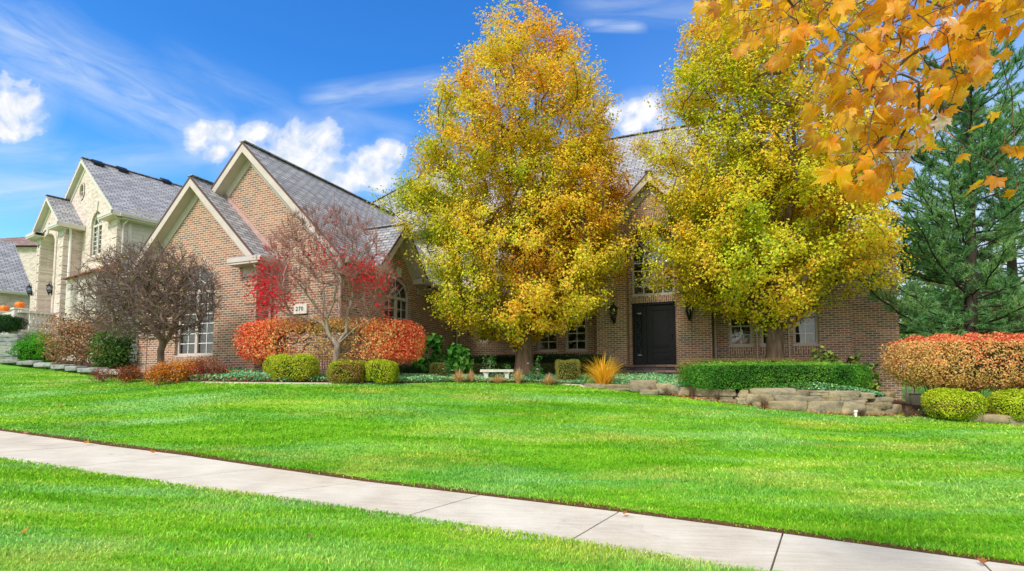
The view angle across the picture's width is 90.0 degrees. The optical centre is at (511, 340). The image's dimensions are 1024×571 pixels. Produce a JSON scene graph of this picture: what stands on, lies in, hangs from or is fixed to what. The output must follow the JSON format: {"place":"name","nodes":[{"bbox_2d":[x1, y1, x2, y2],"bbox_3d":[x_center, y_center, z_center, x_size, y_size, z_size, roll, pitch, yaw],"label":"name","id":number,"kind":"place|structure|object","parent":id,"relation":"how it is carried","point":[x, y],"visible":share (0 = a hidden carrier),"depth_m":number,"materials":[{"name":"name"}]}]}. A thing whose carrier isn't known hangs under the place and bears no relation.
{"place":"outdoors","nodes":[
{"label":"outdoors","id":0,"kind":"place"},
{"bbox_2d":[0,364,1023,570],"bbox_3d":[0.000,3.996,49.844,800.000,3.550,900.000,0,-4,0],"label":"lawn ground","id":1,"kind":"structure","parent":0,"point":[10,367],"depth_m":6.92,"materials":[{"name":"green plant"}]},
{"bbox_2d":[0,334,26,358],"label":"flagstone wall","id":2,"kind":"structure","parent":1,"relation":"on","point":[7,341],"depth_m":20.43,"materials":[{"name":"grey stone"}]},
{"bbox_2d":[0,237,36,329],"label":"house","id":3,"kind":"structure","parent":1,"relation":"on","point":[27,250],"depth_m":38.92,"materials":[{"name":"brown"}]},
{"bbox_2d":[0,307,55,343],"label":"terrace","id":4,"kind":"structure","parent":1,"relation":"on","point":[35,323],"depth_m":22.03,"materials":[{"name":"beige stone"}]},
{"bbox_2d":[0,304,9,310],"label":"pumpkin","id":5,"kind":"object","parent":4,"relation":"on","point":[4,308],"visible":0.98,"depth_m":23.03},
{"bbox_2d":[0,314,28,333],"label":"boxwood","id":6,"kind":"object","parent":4,"relation":"on","point":[8,323],"visible":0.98,"depth_m":21.39,"materials":[{"name":"green plant"}]},
{"bbox_2d":[14,301,24,307],"bbox_3d":[-21.120,-1.574,21.973,0.348,0.330,0.360,0,-4,0],"label":"pumpkin","id":7,"kind":"object","parent":4,"relation":"on","point":[20,304],"visible":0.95,"depth_m":21.87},
{"bbox_2d":[5,336,60,364],"bbox_3d":[-17.279,0.353,18.604,1.642,1.117,1.438,0,-4,0],"label":"juniper","id":8,"kind":"object","parent":1,"relation":"on","point":[27,351],"visible":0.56,"depth_m":18.25,"materials":[{"name":"green plant"}]},
{"bbox_2d":[0,157,181,362],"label":"neighbour house","id":9,"kind":"structure","parent":1,"relation":"on","point":[102,205],"depth_m":23.00,"materials":[{"name":"beige brick"}]},
{"bbox_2d":[26,282,32,295],"bbox_3d":[-23.077,-2.474,24.467,0.240,0.663,0.239,-2,-5,33],"label":"wall lantern","id":10,"kind":"object","parent":9,"relation":"attached to","point":[30,287],"depth_m":24.47,"materials":[{"name":"black metal"}]},
{"bbox_2d":[46,281,52,294],"bbox_3d":[-20.785,-2.380,22.991,0.240,0.663,0.239,-2,-5,33],"label":"wall lantern","id":11,"kind":"object","parent":9,"relation":"attached to","point":[48,285],"depth_m":22.99,"materials":[{"name":"black metal"}]},
{"bbox_2d":[79,182,84,199],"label":"oval window","id":12,"kind":"structure","parent":9,"relation":"in","point":[82,184],"depth_m":23.55,"materials":[{"name":"beige"}]},
{"bbox_2d":[91,212,101,256],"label":"window","id":13,"kind":"structure","parent":9,"relation":"in","point":[98,236],"depth_m":22.58,"materials":[{"name":"beige paint"}]},
{"bbox_2d":[86,367,116,381],"bbox_3d":[-10.828,0.913,13.550,0.692,0.515,0.503,0,-4,0],"label":"barberry","id":14,"kind":"object","parent":1,"relation":"on","point":[99,376],"visible":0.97,"depth_m":13.52,"materials":[{"name":"red plant"}]},
{"bbox_2d":[107,363,144,382],"bbox_3d":[-9.704,0.844,12.867,0.759,0.595,0.761,0,-4,0],"label":"barberry","id":15,"kind":"object","parent":1,"relation":"on","point":[127,374],"visible":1,"depth_m":12.79,"materials":[{"name":"red plant"}]},
{"bbox_2d":[141,363,173,385],"bbox_3d":[-8.297,0.795,11.990,0.720,0.669,0.557,0,-4,0],"label":"barberry","id":16,"kind":"object","parent":1,"relation":"on","point":[154,378],"visible":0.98,"depth_m":11.90,"materials":[{"name":"orange plant"}]},
{"bbox_2d":[56,359,582,384],"bbox_3d":[-10.010,0.847,17.157,24.932,1.084,8.727,-1,-4,14],"label":"planting bed","id":17,"kind":"object","parent":1,"relation":"on","point":[217,380],"visible":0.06,"depth_m":12.38,"materials":[{"name":"soil"}]},
{"bbox_2d":[19,327,51,348],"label":"juniper bush","id":18,"kind":"object","parent":17,"relation":"on","point":[30,336],"visible":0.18,"depth_m":19.32,"materials":[{"name":"green plant"}]},
{"bbox_2d":[0,359,118,374],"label":"flagstone edging","id":19,"kind":"object","parent":17,"relation":"on","point":[66,367],"visible":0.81,"depth_m":16.70,"materials":[{"name":"grey stone"}]},
{"bbox_2d":[36,309,118,366],"bbox_3d":[-14.515,-0.045,17.254,2.338,2.184,2.013,0,-4,0],"label":"spreading shrub","id":20,"kind":"object","parent":17,"relation":"on","point":[79,334],"visible":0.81,"depth_m":16.83,"materials":[{"name":"brown plant"}]},
{"bbox_2d":[85,326,137,368],"bbox_3d":[-12.544,0.292,16.157,1.493,1.646,1.236,0,-4,0],"label":"viburnum","id":21,"kind":"object","parent":17,"relation":"on","point":[111,353],"visible":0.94,"depth_m":15.93,"materials":[{"name":"green plant"}]},
{"bbox_2d":[61,236,228,377],"bbox_3d":[-9.143,-0.818,12.903,3.783,3.821,2.867,0,-4,0],"label":"ornamental tree","id":22,"kind":"object","parent":17,"relation":"on","point":[147,303],"visible":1,"depth_m":12.53,"materials":[{"name":"brown plant"}]},
{"bbox_2d":[153,356,194,383],"bbox_3d":[-8.015,0.727,12.143,0.915,0.720,0.748,0,-4,0],"label":"barberry","id":23,"kind":"object","parent":17,"relation":"on","point":[178,374],"visible":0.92,"depth_m":12.03,"materials":[{"name":"orange plant"}]},
{"bbox_2d":[179,355,208,377],"bbox_3d":[-7.866,0.680,12.574,0.795,0.684,0.640,0,-4,0],"label":"barberry","id":24,"kind":"object","parent":17,"relation":"on","point":[192,364],"visible":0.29,"depth_m":12.49,"materials":[{"name":"brown plant"}]},
{"bbox_2d":[188,354,232,378],"bbox_3d":[-7.266,0.661,12.271,0.996,0.696,0.765,0,-4,0],"label":"barberry","id":25,"kind":"object","parent":17,"relation":"on","point":[202,369],"visible":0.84,"depth_m":12.18,"materials":[{"name":"brown plant"}]},
{"bbox_2d":[262,354,275,374],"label":"boxwood","id":26,"kind":"object","parent":17,"relation":"on","point":[267,360],"visible":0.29,"depth_m":12.09,"materials":[{"name":"green plant"}]},
{"bbox_2d":[168,380,385,383],"bbox_3d":[-5.908,0.990,12.008,6.181,0.172,0.951,-1,-4,9],"label":"concrete edging","id":27,"kind":"object","parent":17,"relation":"on","point":[283,382],"visible":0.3,"depth_m":11.53,"materials":[{"name":"grey concrete"}]},
{"bbox_2d":[187,368,369,381],"bbox_3d":[-5.699,0.798,12.245,4.963,0.375,1.364,-1,-4,9],"label":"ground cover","id":28,"kind":"object","parent":17,"relation":"on","point":[247,377],"visible":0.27,"depth_m":11.98,"materials":[{"name":"red plant"}]},
{"bbox_2d":[267,353,319,380],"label":"boxwood","id":29,"kind":"object","parent":17,"relation":"on","point":[302,366],"visible":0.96,"depth_m":11.57,"materials":[{"name":"green plant"}]},
{"bbox_2d":[237,199,402,360],"bbox_3d":[-4.484,-1.329,12.322,4.188,4.747,2.419,0,-4,0],"label":"japanese maple","id":30,"kind":"object","parent":17,"relation":"on","point":[278,283],"visible":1,"depth_m":12.11,"materials":[{"name":"red plant"}]},
{"bbox_2d":[171,367,473,381],"bbox_3d":[-4.803,0.836,12.765,7.755,0.394,2.494,0,-4,-4],"label":"vinca ground cover","id":31,"kind":"object","parent":17,"relation":"on","point":[404,377],"visible":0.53,"depth_m":12.22,"materials":[{"name":"green plant"}]},
{"bbox_2d":[232,316,426,375],"bbox_3d":[-4.506,0.196,12.765,4.739,1.656,0.963,0,-4,0],"label":"burning bush","id":32,"kind":"object","parent":17,"relation":"on","point":[389,334],"visible":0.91,"depth_m":12.52,"materials":[{"name":"orange plant"}]},
{"bbox_2d":[326,358,369,382],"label":"boxwood","id":33,"kind":"object","parent":17,"relation":"on","point":[346,370],"visible":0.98,"depth_m":11.49,"materials":[{"name":"green plant"}]},
{"bbox_2d":[364,358,399,383],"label":"boxwood","id":34,"kind":"object","parent":17,"relation":"on","point":[385,371],"visible":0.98,"depth_m":11.59,"materials":[{"name":"green plant"}]},
{"bbox_2d":[411,350,436,372],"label":"hydrangea","id":35,"kind":"object","parent":17,"relation":"on","point":[421,362],"visible":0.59,"depth_m":14.07,"materials":[{"name":"green plant"}]},
{"bbox_2d":[399,364,450,374],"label":"boxwood","id":36,"kind":"object","parent":17,"relation":"on","point":[407,369],"visible":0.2,"depth_m":13.97,"materials":[{"name":"green plant"}]},
{"bbox_2d":[421,332,446,363],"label":"hydrangea","id":37,"kind":"object","parent":17,"relation":"on","point":[434,343],"visible":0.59,"depth_m":14.45,"materials":[{"name":"green plant"}]},
{"bbox_2d":[429,362,447,375],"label":"boxwood","id":38,"kind":"object","parent":17,"relation":"on","point":[435,368],"visible":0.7,"depth_m":13.41,"materials":[{"name":"green plant"}]},
{"bbox_2d":[442,356,451,375],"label":"rose bush","id":39,"kind":"object","parent":17,"relation":"on","point":[447,367],"visible":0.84,"depth_m":13.45,"materials":[{"name":"green plant"}]},
{"bbox_2d":[442,342,473,374],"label":"hydrangea","id":40,"kind":"object","parent":17,"relation":"on","point":[457,359],"visible":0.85,"depth_m":14.46,"materials":[{"name":"green plant"}]},
{"bbox_2d":[479,353,498,376],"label":"rose bush","id":41,"kind":"object","parent":17,"relation":"on","point":[489,362],"visible":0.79,"depth_m":14.24,"materials":[{"name":"green plant"}]},
{"bbox_2d":[480,369,512,379],"bbox_3d":[-0.413,0.949,13.983,0.900,0.342,0.350,0,-4,0],"label":"stone bench","id":42,"kind":"object","parent":17,"relation":"on","point":[486,372],"visible":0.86,"depth_m":13.85,"materials":[{"name":"stone"}]},
{"bbox_2d":[365,0,645,374],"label":"pear tree","id":43,"kind":"object","parent":17,"relation":"on","point":[536,292],"visible":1,"depth_m":14.27,"materials":[{"name":"yellow plant"}]},
{"bbox_2d":[460,362,557,374],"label":"boxwood","id":44,"kind":"object","parent":17,"relation":"on","point":[549,368],"visible":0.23,"depth_m":15.73,"materials":[{"name":"green plant"}]},
{"bbox_2d":[449,373,586,383],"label":"vinca ground cover","id":45,"kind":"object","parent":17,"relation":"on","point":[581,379],"visible":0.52,"depth_m":13.78,"materials":[{"name":"green plant"}]},
{"bbox_2d":[533,356,544,377],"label":"rose bush","id":46,"kind":"object","parent":17,"relation":"on","point":[539,369],"visible":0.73,"depth_m":14.38,"materials":[{"name":"green plant"}]},
{"bbox_2d":[554,359,580,380],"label":"boxwood","id":47,"kind":"object","parent":17,"relation":"on","point":[564,369],"visible":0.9,"depth_m":13.69,"materials":[{"name":"green plant"}]},
{"bbox_2d":[135,373,591,382],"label":"fallen leaves","id":48,"kind":"object","parent":1,"relation":"on","point":[470,381],"visible":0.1,"depth_m":13.47,"materials":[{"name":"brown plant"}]},
{"bbox_2d":[448,368,469,382],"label":"dry daylily","id":49,"kind":"object","parent":1,"relation":"on","point":[458,377],"visible":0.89,"depth_m":12.79,"materials":[{"name":"beige plant"}]},
{"bbox_2d":[466,367,475,380],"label":"dry daylily","id":50,"kind":"object","parent":1,"relation":"on","point":[471,377],"visible":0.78,"depth_m":13.21,"materials":[{"name":"beige plant"}]},
{"bbox_2d":[485,375,510,382],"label":"dry daylily","id":51,"kind":"object","parent":1,"relation":"on","point":[497,379],"visible":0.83,"depth_m":13.13,"materials":[{"name":"beige plant"}]},
{"bbox_2d":[0,428,1023,565],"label":"soil strip","id":52,"kind":"object","parent":1,"relation":"on","point":[782,531],"visible":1,"depth_m":5.60,"materials":[{"name":"brown soil"}]},
{"bbox_2d":[119,123,907,400],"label":"brick house","id":53,"kind":"structure","parent":1,"relation":"on","point":[238,208],"depth_m":15.90,"materials":[{"name":"brown brick"}]},
{"bbox_2d":[174,266,214,356],"bbox_3d":[-9.510,-0.905,15.546,1.680,2.770,0.235,-2,-4,22],"label":"window","id":54,"kind":"structure","parent":53,"relation":"in","point":[195,349],"depth_m":15.52,"materials":[{"name":"beige paint"}]},
{"bbox_2d":[294,304,307,313],"bbox_3d":[-5.969,-0.904,14.470,0.469,0.268,0.069,-2,-4,22],"label":"address plaque","id":55,"kind":"object","parent":53,"relation":"attached to","point":[301,308],"visible":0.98,"depth_m":14.43,"materials":[{"name":"stone"}]},
{"bbox_2d":[385,277,408,351],"bbox_3d":[-3.774,-0.779,16.483,0.235,2.585,1.410,-2,-4,22],"label":"window","id":56,"kind":"structure","parent":53,"relation":"in","point":[395,310],"depth_m":16.75,"materials":[{"name":"beige paint"}]},
{"bbox_2d":[537,322,557,351],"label":"window","id":57,"kind":"structure","parent":53,"relation":"in","point":[539,349],"depth_m":18.60,"materials":[{"name":"beige paint"}]},
{"bbox_2d":[565,292,587,351],"bbox_3d":[2.301,-0.722,18.266,0.820,2.210,0.135,-2,-4,22],"label":"window","id":58,"kind":"structure","parent":53,"relation":"in","point":[567,332],"depth_m":18.22,"materials":[{"name":"beige paint"}]},
{"bbox_2d":[609,302,617,323],"bbox_3d":[3.354,-0.962,16.910,0.300,0.829,0.296,-2,-4,22],"label":"wall lantern","id":59,"kind":"object","parent":53,"relation":"attached to","point":[613,316],"depth_m":16.88,"materials":[{"name":"black metal"}]},
{"bbox_2d":[632,235,674,296],"bbox_3d":[4.712,-2.546,17.147,1.400,2.080,0.135,-2,-4,22],"label":"window","id":60,"kind":"structure","parent":53,"relation":"in","point":[633,287],"depth_m":17.26,"materials":[{"name":"beige paint"}]},
{"bbox_2d":[646,304,674,363],"bbox_3d":[4.898,-0.234,16.908,0.862,1.955,0.129,-2,-4,22],"label":"door","id":61,"kind":"structure","parent":53,"relation":"in","point":[660,318],"depth_m":16.90,"materials":[{"name":"black paint"}]},
{"bbox_2d":[685,301,692,320],"bbox_3d":[5.536,-1.039,16.017,0.300,0.829,0.296,-2,-4,22],"label":"wall lantern","id":62,"kind":"object","parent":53,"relation":"attached to","point":[689,313],"depth_m":15.99,"materials":[{"name":"black metal"}]},
{"bbox_2d":[729,288,753,346],"bbox_3d":[7.241,-0.883,16.243,0.720,2.160,0.135,-2,-4,22],"label":"window","id":63,"kind":"structure","parent":53,"relation":"in","point":[730,326],"depth_m":16.21,"materials":[{"name":"beige paint"}]},
{"bbox_2d":[746,204,792,236],"bbox_3d":[8.082,-3.665,16.083,1.340,1.230,0.135,-2,-4,22],"label":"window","id":64,"kind":"structure","parent":53,"relation":"in","point":[776,204],"depth_m":16.07,"materials":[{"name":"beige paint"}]},
{"bbox_2d":[759,298,784,346],"bbox_3d":[8.060,-0.905,15.907,0.690,2.160,0.135,-2,-4,22],"label":"window","id":65,"kind":"structure","parent":53,"relation":"in","point":[762,344],"depth_m":15.95,"materials":[{"name":"beige paint"}]},
{"bbox_2d":[793,281,819,345],"bbox_3d":[8.897,-0.929,15.564,0.720,2.160,0.135,-2,-4,22],"label":"window","id":66,"kind":"structure","parent":53,"relation":"in","point":[816,343],"depth_m":15.46,"materials":[{"name":"beige paint"}]},
{"bbox_2d":[508,367,528,383],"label":"dry daylily","id":67,"kind":"object","parent":1,"relation":"on","point":[518,377],"visible":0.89,"depth_m":13.21,"materials":[{"name":"beige plant"}]},
{"bbox_2d":[528,364,544,378],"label":"rose bush","id":68,"kind":"object","parent":1,"relation":"on","point":[537,374],"visible":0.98,"depth_m":13.86,"materials":[{"name":"green plant"}]},
{"bbox_2d":[469,353,607,372],"bbox_3d":[0.549,0.753,16.979,5.284,0.663,0.787,-2,-4,22],"label":"boxwood","id":69,"kind":"object","parent":1,"relation":"on","point":[502,358],"visible":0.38,"depth_m":16.44,"materials":[{"name":"green plant"}]},
{"bbox_2d":[537,372,558,384],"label":"dry daylily","id":70,"kind":"object","parent":1,"relation":"on","point":[548,380],"visible":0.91,"depth_m":13.09,"materials":[{"name":"beige plant"}]},
{"bbox_2d":[554,383,584,387],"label":"stone path","id":71,"kind":"structure","parent":1,"relation":"on","point":[571,384],"depth_m":13.17,"materials":[{"name":"beige stone"}]},
{"bbox_2d":[572,352,626,383],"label":"ornamental grass","id":72,"kind":"object","parent":1,"relation":"on","point":[602,374],"depth_m":12.70,"materials":[{"name":"yellow plant"}]},
{"bbox_2d":[660,387,671,395],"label":"dry perennial","id":73,"kind":"object","parent":1,"relation":"on","point":[666,392],"visible":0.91,"depth_m":11.89,"materials":[{"name":"brown plant"}]},
{"bbox_2d":[689,385,695,398],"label":"dry perennial","id":74,"kind":"object","parent":1,"relation":"on","point":[691,390],"visible":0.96,"depth_m":11.67,"materials":[{"name":"brown plant"}]},
{"bbox_2d":[715,392,719,401],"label":"dry perennial","id":75,"kind":"object","parent":1,"relation":"on","point":[717,397],"visible":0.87,"depth_m":11.49,"materials":[{"name":"brown plant"}]},
{"bbox_2d":[583,380,901,415],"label":"stone wall","id":76,"kind":"structure","parent":1,"relation":"on","point":[845,402],"depth_m":11.17,"materials":[{"name":"stone"}]},
{"bbox_2d":[757,398,768,409],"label":"dry perennial","id":77,"kind":"object","parent":1,"relation":"on","point":[763,403],"visible":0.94,"depth_m":11.01,"materials":[{"name":"brown plant"}]},
{"bbox_2d":[661,393,918,415],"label":"fallen leaves","id":78,"kind":"object","parent":1,"relation":"on","point":[828,412],"visible":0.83,"depth_m":11.00,"materials":[{"name":"plant"}]},
{"bbox_2d":[689,0,1023,205],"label":"maple tree","id":79,"kind":"object","parent":1,"relation":"on","point":[975,57],"visible":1,"depth_m":2.26,"materials":[{"name":"orange plant"}]},
{"bbox_2d":[858,408,865,416],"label":"dry perennial","id":80,"kind":"object","parent":1,"relation":"on","point":[861,413],"visible":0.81,"depth_m":10.84,"materials":[{"name":"brown plant"}]},
{"bbox_2d":[898,406,916,417],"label":"dry perennial","id":81,"kind":"object","parent":1,"relation":"on","point":[907,412],"visible":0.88,"depth_m":10.91,"materials":[{"name":"brown plant"}]},
{"bbox_2d":[918,408,926,416],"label":"dry perennial","id":82,"kind":"object","parent":1,"relation":"on","point":[922,414],"visible":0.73,"depth_m":10.89,"materials":[{"name":"brown plant"}]},
{"bbox_2d":[918,405,941,418],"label":"perennial","id":83,"kind":"object","parent":1,"relation":"on","point":[929,412],"visible":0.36,"depth_m":10.79,"materials":[{"name":"green plant"}]},
{"bbox_2d":[849,20,1023,408],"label":"pine tree","id":84,"kind":"object","parent":1,"relation":"on","point":[934,262],"visible":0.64,"depth_m":14.63,"materials":[{"name":"green plant"}]},
{"bbox_2d":[896,226,977,338],"bbox_3d":[24.738,-2.520,30.265,5.990,9.288,5.312,-2,-4,23],"label":"deciduous tree","id":85,"kind":"object","parent":1,"relation":"on","point":[926,283],"visible":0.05,"depth_m":30.14,"materials":[{"name":"green plant"}]},
{"bbox_2d":[899,283,982,341],"bbox_3d":[22.100,-0.455,27.086,5.407,5.262,4.712,0,-4,0],"label":"deciduous tree","id":86,"kind":"object","parent":1,"relation":"on","point":[904,335],"visible":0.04,"depth_m":26.60,"materials":[{"name":"green plant"}]},
{"bbox_2d":[893,400,989,414],"bbox_3d":[15.300,1.905,12.350,13.400,0.894,4.300,0,-4,0],"label":"mulch bed","id":87,"kind":"object","parent":1,"relation":"on","point":[904,404],"visible":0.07,"depth_m":12.41,"materials":[{"name":"soil"}]},
{"bbox_2d":[904,383,921,404],"bbox_3d":[10.123,1.391,12.936,0.320,0.700,0.240,0,-4,0],"label":"utility box","id":88,"kind":"object","parent":87,"relation":"on","point":[913,398],"visible":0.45,"depth_m":12.84,"materials":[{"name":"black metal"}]},
{"bbox_2d":[984,388,1023,421],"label":"boxwood","id":89,"kind":"object","parent":87,"relation":"on","point":[1010,402],"visible":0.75,"depth_m":10.31,"materials":[{"name":"green plant"}]},
{"bbox_2d":[878,331,1023,396],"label":"burning bush","id":90,"kind":"object","parent":1,"relation":"on","point":[973,362],"visible":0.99,"depth_m":10.96,"materials":[{"name":"orange plant"}]},
{"bbox_2d":[920,387,988,420],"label":"boxwood","id":91,"kind":"object","parent":1,"relation":"on","point":[951,404],"visible":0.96,"depth_m":10.43,"materials":[{"name":"green plant"}]},
{"bbox_2d":[896,99,1023,393],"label":"pine tree","id":92,"kind":"object","parent":1,"relation":"on","point":[1012,265],"visible":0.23,"depth_m":17.59,"materials":[{"name":"green plant"}]},
{"bbox_2d":[927,280,1023,339],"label":"deciduous tree","id":93,"kind":"object","parent":1,"relation":"on","point":[1000,321],"visible":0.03,"depth_m":25.62,"materials":[{"name":"green plant"}]},
{"bbox_2d":[942,412,1023,424],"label":"stone edging","id":94,"kind":"object","parent":1,"relation":"on","point":[992,418],"visible":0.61,"depth_m":10.28,"materials":[{"name":"stone"}]},
{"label":"raised bed","id":95,"kind":"structure","parent":1,"relation":"on","visible":0},
{"bbox_2d":[587,372,683,382],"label":"vinca ground cover","id":96,"kind":"object","parent":95,"relation":"on","point":[656,376],"visible":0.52,"depth_m":14.44,"materials":[{"name":"green plant"}]},
{"bbox_2d":[591,375,884,396],"bbox_3d":[5.331,1.085,12.621,6.725,0.547,2.181,-1,-4,21],"label":"vinca ground cover","id":97,"kind":"object","parent":95,"relation":"on","point":[877,393],"visible":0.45,"depth_m":11.43,"materials":[{"name":"green plant"}]},
{"bbox_2d":[675,357,815,380],"bbox_3d":[5.915,0.760,12.832,3.564,0.708,0.755,0,-4,3],"label":"boxwood hedge","id":98,"kind":"object","parent":95,"relation":"on","point":[732,361],"visible":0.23,"depth_m":12.73,"materials":[{"name":"green plant"}]},
{"bbox_2d":[621,0,923,360],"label":"pear tree","id":99,"kind":"object","parent":95,"relation":"on","point":[763,269],"visible":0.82,"depth_m":12.83,"materials":[{"name":"yellow plant"}]},
{"bbox_2d":[678,360,874,389],"bbox_3d":[6.035,0.799,11.879,4.252,0.723,1.164,0,-4,3],"label":"yew hedge","id":100,"kind":"object","parent":95,"relation":"on","point":[729,375],"visible":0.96,"depth_m":11.48,"materials":[{"name":"green plant"}]},
{"bbox_2d":[809,345,842,364],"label":"hydrangea","id":101,"kind":"object","parent":95,"relation":"on","point":[825,357],"visible":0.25,"depth_m":13.27,"materials":[{"name":"green plant"}]},
{"bbox_2d":[845,353,884,391],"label":"hydrangea","id":102,"kind":"object","parent":95,"relation":"on","point":[875,386],"visible":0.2,"depth_m":12.59,"materials":[{"name":"green plant"}]},
{"bbox_2d":[0,431,1023,570],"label":"sidewalk","id":103,"kind":"structure","parent":0,"point":[755,549],"depth_m":5.15,"materials":[{"name":"concrete"}]},
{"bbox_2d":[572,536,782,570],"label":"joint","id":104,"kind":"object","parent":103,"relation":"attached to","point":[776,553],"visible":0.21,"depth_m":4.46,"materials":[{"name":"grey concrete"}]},
{"bbox_2d":[977,556,988,562],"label":"fallen leaf","id":105,"kind":"object","parent":103,"relation":"on","point":[982,560],"visible":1,"depth_m":4.29,"materials":[{"name":"brown plant"}]},
{"bbox_2d":[0,0,1023,372],"label":"sky","id":106,"kind":"structure","parent":0,"point":[170,90],"materials":[{"name":"blue"}]}
]}

